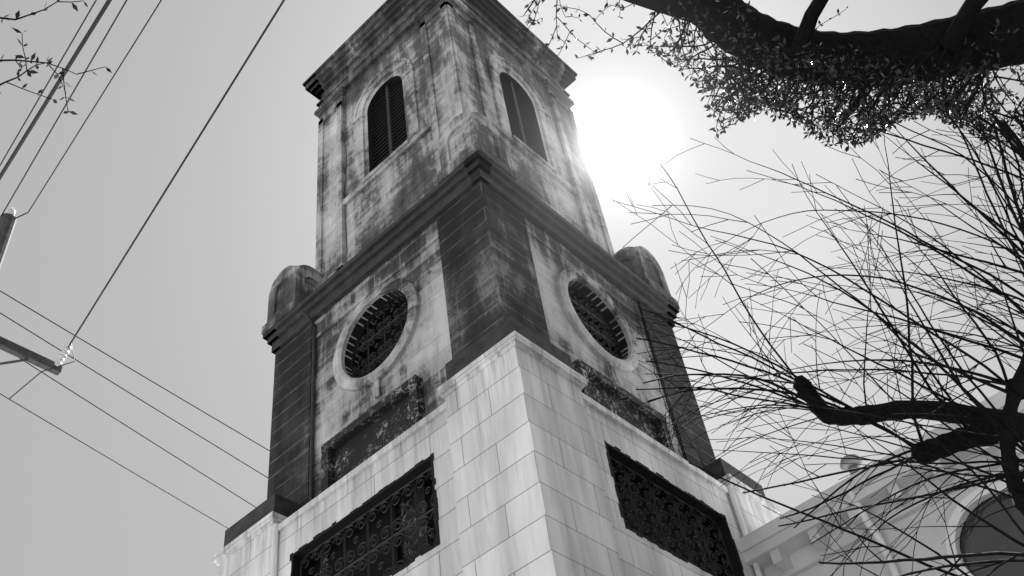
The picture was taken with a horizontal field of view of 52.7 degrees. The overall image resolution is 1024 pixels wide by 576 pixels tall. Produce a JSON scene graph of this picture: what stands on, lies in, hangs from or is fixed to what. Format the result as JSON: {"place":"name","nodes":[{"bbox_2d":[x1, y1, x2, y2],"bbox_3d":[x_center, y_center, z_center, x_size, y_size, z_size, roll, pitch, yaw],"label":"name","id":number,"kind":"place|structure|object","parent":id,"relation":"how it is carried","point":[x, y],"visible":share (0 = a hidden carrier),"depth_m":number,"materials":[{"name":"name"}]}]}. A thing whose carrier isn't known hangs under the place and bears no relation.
{"place":"outdoors","nodes":[
{"label":"outdoors","id":0,"kind":"place"},
{"bbox_2d":[0,0,1023,151],"bbox_3d":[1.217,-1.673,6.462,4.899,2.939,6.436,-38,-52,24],"label":"foliage","id":1,"kind":"object","parent":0,"point":[941,42],"visible":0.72,"depth_m":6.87,"materials":[{"name":"black plant"}]},
{"bbox_2d":[0,0,1023,575],"label":"sky","id":2,"kind":"structure","parent":0,"point":[185,309],"materials":[{"name":"grey"}]},
{"bbox_2d":[606,110,1023,575],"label":"branches","id":3,"kind":"object","parent":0,"point":[984,426],"visible":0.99,"depth_m":5.20,"materials":[{"name":"black plant"}]},
{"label":"pavement","id":4,"kind":"structure","parent":0,"visible":0},
{"bbox_2d":[0,213,61,375],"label":"utility pole","id":5,"kind":"object","parent":4,"relation":"on","point":[8,221],"visible":0.96,"depth_m":15.43,"materials":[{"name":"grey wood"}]},
{"bbox_2d":[6,207,70,365],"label":"pole insulators","id":6,"kind":"object","parent":5,"relation":"attached to","point":[59,361],"visible":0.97,"depth_m":15.42,"materials":[{"name":"white ceramic"}]},
{"bbox_2d":[0,0,284,528],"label":"overhead wires","id":7,"kind":"object","parent":5,"relation":"attached to","point":[56,85],"visible":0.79,"depth_m":15.08,"materials":[{"name":"black metal"}]},
{"bbox_2d":[213,330,779,575],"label":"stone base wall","id":8,"kind":"structure","parent":4,"relation":"on","point":[514,431],"depth_m":12.44,"materials":[{"name":"grey stone"}]},
{"bbox_2d":[437,112,516,183],"bbox_3d":[-0.651,-2.222,17.353,0.920,1.410,0.920,-38,-52,24],"label":"acroterion","id":9,"kind":"object","parent":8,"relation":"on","point":[464,136],"visible":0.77,"depth_m":17.18,"materials":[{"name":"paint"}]},
{"bbox_2d":[267,180,715,541],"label":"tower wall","id":10,"kind":"structure","parent":8,"relation":"on","point":[479,259],"depth_m":16.14,"materials":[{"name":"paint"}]},
{"bbox_2d":[261,265,322,334],"bbox_3d":[-3.958,0.325,19.189,0.920,1.410,0.920,-38,-52,24],"label":"acroterion","id":11,"kind":"object","parent":10,"relation":"on","point":[292,287],"visible":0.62,"depth_m":19.05,"materials":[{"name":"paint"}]},
{"bbox_2d":[302,0,614,283],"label":"tower belfry trim","id":12,"kind":"structure","parent":10,"relation":"on","point":[455,83],"depth_m":21.84,"materials":[{"name":"grey stone"}]},
{"bbox_2d":[371,77,540,167],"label":"belfry louvres","id":13,"kind":"object","parent":12,"relation":"on","point":[389,128],"visible":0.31,"depth_m":21.55,"materials":[{"name":"black wood"}]},
{"bbox_2d":[344,20,585,262],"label":"wall panels","id":14,"kind":"object","parent":10,"relation":"on","point":[401,186],"visible":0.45,"depth_m":20.40,"materials":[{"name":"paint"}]},
{"bbox_2d":[333,268,638,399],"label":"tower oculus rings","id":15,"kind":"object","parent":10,"relation":"attached to","point":[409,290],"visible":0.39,"depth_m":16.22,"materials":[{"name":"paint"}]},
{"bbox_2d":[224,150,765,575],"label":"stone molding","id":16,"kind":"structure","parent":8,"relation":"on","point":[383,422],"depth_m":15.01,"materials":[{"name":"grey stone"}]},
{"bbox_2d":[270,310,762,575],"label":"downpipes","id":17,"kind":"object","parent":8,"relation":"attached to","point":[274,552],"visible":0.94,"depth_m":15.30,"materials":[{"name":"grey metal"}]},
{"bbox_2d":[300,286,734,575],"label":"iron grilles","id":18,"kind":"object","parent":8,"relation":"on","point":[628,475],"visible":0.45,"depth_m":13.73,"materials":[{"name":"black metal"}]},
{"bbox_2d":[613,246,679,307],"bbox_3d":[2.438,-0.059,19.918,0.920,1.410,0.920,-38,-52,24],"label":"acroterion","id":19,"kind":"object","parent":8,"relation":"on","point":[641,262],"visible":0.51,"depth_m":19.81,"materials":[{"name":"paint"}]},
{"bbox_2d":[737,391,1023,575],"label":"building wall","id":20,"kind":"structure","parent":4,"relation":"on","point":[771,548],"depth_m":13.63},
{"bbox_2d":[839,454,862,474],"bbox_3d":[4.714,2.510,14.246,0.320,0.400,0.320,-38,-52,24],"label":"ball finial","id":21,"kind":"object","parent":20,"relation":"on","point":[843,467],"visible":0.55,"depth_m":14.23,"materials":[{"name":"grey stone"}]},
{"bbox_2d":[843,485,899,575],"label":"church downpipe","id":22,"kind":"object","parent":20,"relation":"attached to","point":[879,538],"visible":0.81,"depth_m":13.52,"materials":[{"name":"white metal"}]},
{"bbox_2d":[945,481,1008,575],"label":"arch trim","id":23,"kind":"structure","parent":20,"relation":"attached to","point":[958,517],"depth_m":12.99,"materials":[{"name":"white stone"}]},
{"bbox_2d":[960,494,1023,575],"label":"arched window","id":24,"kind":"structure","parent":23,"relation":"in","point":[984,539],"depth_m":12.76,"materials":[{"name":"grey glass"}]}
]}

